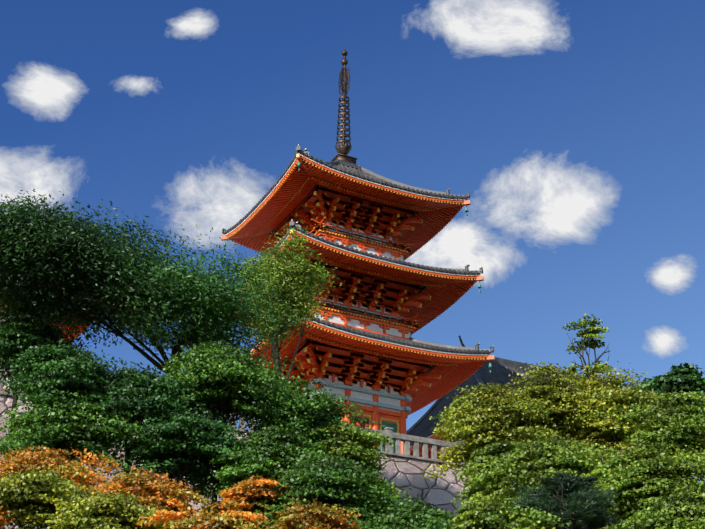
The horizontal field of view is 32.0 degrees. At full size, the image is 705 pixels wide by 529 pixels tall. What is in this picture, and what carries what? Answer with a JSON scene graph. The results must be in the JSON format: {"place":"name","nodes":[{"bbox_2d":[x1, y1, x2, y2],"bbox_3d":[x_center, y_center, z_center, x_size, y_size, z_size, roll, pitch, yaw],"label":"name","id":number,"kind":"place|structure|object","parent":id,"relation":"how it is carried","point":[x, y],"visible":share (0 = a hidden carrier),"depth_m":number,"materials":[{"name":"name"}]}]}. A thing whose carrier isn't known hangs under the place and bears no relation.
{"place":"outdoors","nodes":[
{"label":"outdoors","id":0,"kind":"place"},
{"bbox_2d":[52,360,233,481],"bbox_3d":[-7.659,9.403,42.298,6.846,12.438,5.397,13,-29,-24],"label":"maple tree","id":1,"kind":"object","parent":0,"point":[137,398],"depth_m":43.27,"materials":[{"name":"green plant"}]},
{"bbox_2d":[0,189,304,487],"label":"tree","id":2,"kind":"object","parent":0,"point":[37,249],"depth_m":47.33,"materials":[{"name":"green plant"}]},
{"bbox_2d":[197,475,298,525],"bbox_3d":[-2.960,9.434,33.675,3.216,7.480,2.666,13,-29,-24],"label":"bush","id":3,"kind":"object","parent":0,"point":[251,491],"depth_m":34.52,"materials":[{"name":"orange plant"}]},
{"bbox_2d":[226,225,341,528],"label":"slim tree","id":4,"kind":"object","parent":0,"point":[297,269],"depth_m":57.14,"materials":[{"name":"green plant"}]},
{"bbox_2d":[271,496,363,528],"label":"bush","id":5,"kind":"object","parent":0,"point":[315,516],"depth_m":29.91,"materials":[{"name":"orange plant"}]},
{"bbox_2d":[0,0,704,481],"label":"sky","id":6,"kind":"structure","parent":0,"point":[574,130],"materials":[{"name":"blue"}]},
{"bbox_2d":[562,313,612,462],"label":"thin tree","id":7,"kind":"object","parent":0,"point":[594,330],"depth_m":52.45,"materials":[{"name":"green plant"}]},
{"bbox_2d":[634,375,664,399],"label":"hill tree","id":8,"kind":"object","parent":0,"point":[654,389],"visible":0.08,"depth_m":128.62,"materials":[{"name":"green plant"}]},
{"bbox_2d":[636,362,704,477],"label":"hill tree","id":9,"kind":"object","parent":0,"point":[680,377],"depth_m":123.51,"materials":[{"name":"green plant"}]},
{"bbox_3d":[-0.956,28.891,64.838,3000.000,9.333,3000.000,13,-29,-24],"label":"ground","id":10,"kind":"structure","parent":0,"visible":0},
{"bbox_2d":[0,467,96,528],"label":"bush","id":11,"kind":"object","parent":10,"relation":"on","point":[33,489],"depth_m":29.67,"materials":[{"name":"green plant"}]},
{"bbox_2d":[0,314,96,528],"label":"maple tree","id":12,"kind":"object","parent":10,"relation":"on","point":[16,341],"depth_m":48.50,"materials":[{"name":"green plant"}]},
{"bbox_2d":[0,445,121,528],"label":"bush","id":13,"kind":"object","parent":10,"relation":"on","point":[68,469],"visible":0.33,"depth_m":35.22,"materials":[{"name":"orange plant"}]},
{"bbox_2d":[0,339,122,447],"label":"maple tree","id":14,"kind":"object","parent":10,"relation":"on","point":[53,368],"depth_m":43.18,"materials":[{"name":"green plant"}]},
{"bbox_2d":[0,390,155,482],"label":"maple tree","id":15,"kind":"object","parent":10,"relation":"on","point":[36,427],"depth_m":41.99,"materials":[{"name":"green plant"}]},
{"bbox_2d":[45,485,180,528],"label":"bush","id":16,"kind":"object","parent":10,"relation":"on","point":[114,509],"depth_m":28.92,"materials":[{"name":"green plant"}]},
{"bbox_2d":[85,466,210,528],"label":"bush","id":17,"kind":"object","parent":10,"relation":"on","point":[157,494],"depth_m":34.13,"materials":[{"name":"orange plant"}]},
{"bbox_2d":[98,408,254,498],"bbox_3d":[-6.213,10.207,41.793,5.916,10.859,5.122,13,-29,-24],"label":"maple tree","id":18,"kind":"object","parent":10,"relation":"on","point":[198,437],"depth_m":42.98,"materials":[{"name":"green plant"}]},
{"bbox_2d":[136,500,275,528],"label":"bush","id":19,"kind":"object","parent":10,"relation":"on","point":[209,517],"depth_m":28.36,"materials":[{"name":"orange plant"}]},
{"bbox_2d":[147,340,313,503],"bbox_3d":[-4.883,9.198,43.364,6.357,13.821,5.538,13,-29,-24],"label":"maple tree","id":20,"kind":"object","parent":10,"relation":"on","point":[206,370],"depth_m":44.97,"materials":[{"name":"green plant"}]},
{"bbox_2d":[206,426,330,501],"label":"maple tree","id":21,"kind":"object","parent":10,"relation":"on","point":[273,446],"depth_m":43.12,"materials":[{"name":"green plant"}]},
{"bbox_2d":[0,391,610,528],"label":"terrace wall","id":22,"kind":"structure","parent":10,"relation":"on","point":[404,470],"depth_m":65.56,"materials":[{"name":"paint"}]},
{"bbox_2d":[0,298,91,391],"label":"building","id":23,"kind":"structure","parent":22,"relation":"on","point":[75,337],"depth_m":68.99,"materials":[{"name":"paint"}]},
{"bbox_2d":[0,369,703,483],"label":"stone fence","id":24,"kind":"object","parent":22,"relation":"on","point":[424,442],"visible":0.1,"depth_m":66.96,"materials":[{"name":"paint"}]},
{"bbox_2d":[221,48,494,453],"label":"pagoda","id":25,"kind":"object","parent":22,"relation":"on","point":[369,232],"visible":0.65,"depth_m":75.16,"materials":[{"name":"painted wood"},{"name":"tile"},{"name":"plaster"}]},
{"bbox_2d":[406,335,695,464],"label":"hall","id":26,"kind":"structure","parent":22,"relation":"on","point":[502,369],"depth_m":86.97,"materials":[{"name":"paint"}]},
{"bbox_2d":[233,375,387,459],"bbox_3d":[-1.858,10.274,44.893,6.151,12.978,4.365,13,-29,-24],"label":"maple tree","id":27,"kind":"object","parent":10,"relation":"on","point":[316,404],"depth_m":46.12,"materials":[{"name":"green plant"}]},
{"bbox_2d":[255,453,418,528],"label":"bush","id":28,"kind":"object","parent":10,"relation":"on","point":[324,481],"depth_m":34.65,"materials":[{"name":"green plant"}]},
{"bbox_2d":[293,420,410,500],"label":"maple tree","id":29,"kind":"object","parent":10,"relation":"on","point":[358,445],"depth_m":45.56,"materials":[{"name":"green plant"}]},
{"bbox_2d":[350,503,455,528],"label":"bush","id":30,"kind":"object","parent":10,"relation":"on","point":[407,520],"depth_m":32.63,"materials":[{"name":"green plant"}]},
{"bbox_2d":[390,494,455,523],"bbox_3d":[2.168,11.823,41.459,4.482,8.161,3.941,13,-29,-24],"label":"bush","id":31,"kind":"object","parent":10,"relation":"on","point":[435,512],"visible":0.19,"depth_m":42.34,"materials":[{"name":"green plant"}]},
{"bbox_2d":[450,434,528,506],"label":"maple tree","id":32,"kind":"object","parent":10,"relation":"on","point":[488,454],"depth_m":44.68,"materials":[{"name":"green plant"}]},
{"bbox_2d":[420,382,569,491],"bbox_3d":[5.360,10.907,46.565,5.073,13.323,4.974,13,-29,-24],"label":"maple tree","id":33,"kind":"object","parent":10,"relation":"on","point":[478,413],"depth_m":48.12,"materials":[{"name":"green plant"}]},
{"bbox_2d":[447,496,571,528],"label":"bush","id":34,"kind":"object","parent":10,"relation":"on","point":[485,514],"depth_m":30.67,"materials":[{"name":"green plant"}]},
{"bbox_2d":[469,420,615,515],"bbox_3d":[7.405,10.672,41.148,5.496,10.791,5.260,13,-29,-24],"label":"maple tree","id":35,"kind":"object","parent":10,"relation":"on","point":[542,457],"depth_m":42.23,"materials":[{"name":"green plant"}]},
{"bbox_2d":[460,361,627,463],"bbox_3d":[7.499,10.536,47.746,6.521,14.868,6.038,13,-29,-24],"label":"maple tree","id":36,"kind":"object","parent":10,"relation":"on","point":[558,386],"depth_m":49.74,"materials":[{"name":"green plant"}]},
{"bbox_2d":[505,470,621,528],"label":"pine tree","id":37,"kind":"object","parent":10,"relation":"on","point":[582,495],"depth_m":31.65,"materials":[{"name":"green plant"}]},
{"bbox_2d":[557,361,675,468],"bbox_3d":[10.716,10.664,47.513,5.132,14.673,6.952,37,-44,-50],"label":"maple tree","id":38,"kind":"object","parent":10,"relation":"on","point":[626,395],"depth_m":49.34,"materials":[{"name":"green plant"}]},
{"bbox_2d":[586,429,704,528],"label":"maple tree","id":39,"kind":"object","parent":10,"relation":"on","point":[638,469],"depth_m":39.52,"materials":[{"name":"green plant"}]},
{"bbox_2d":[600,389,704,494],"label":"maple tree","id":40,"kind":"object","parent":10,"relation":"on","point":[677,421],"depth_m":46.86,"materials":[{"name":"green plant"}]},
{"bbox_2d":[614,486,704,528],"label":"bush","id":41,"kind":"object","parent":10,"relation":"on","point":[680,511],"depth_m":30.82,"materials":[{"name":"green plant"}]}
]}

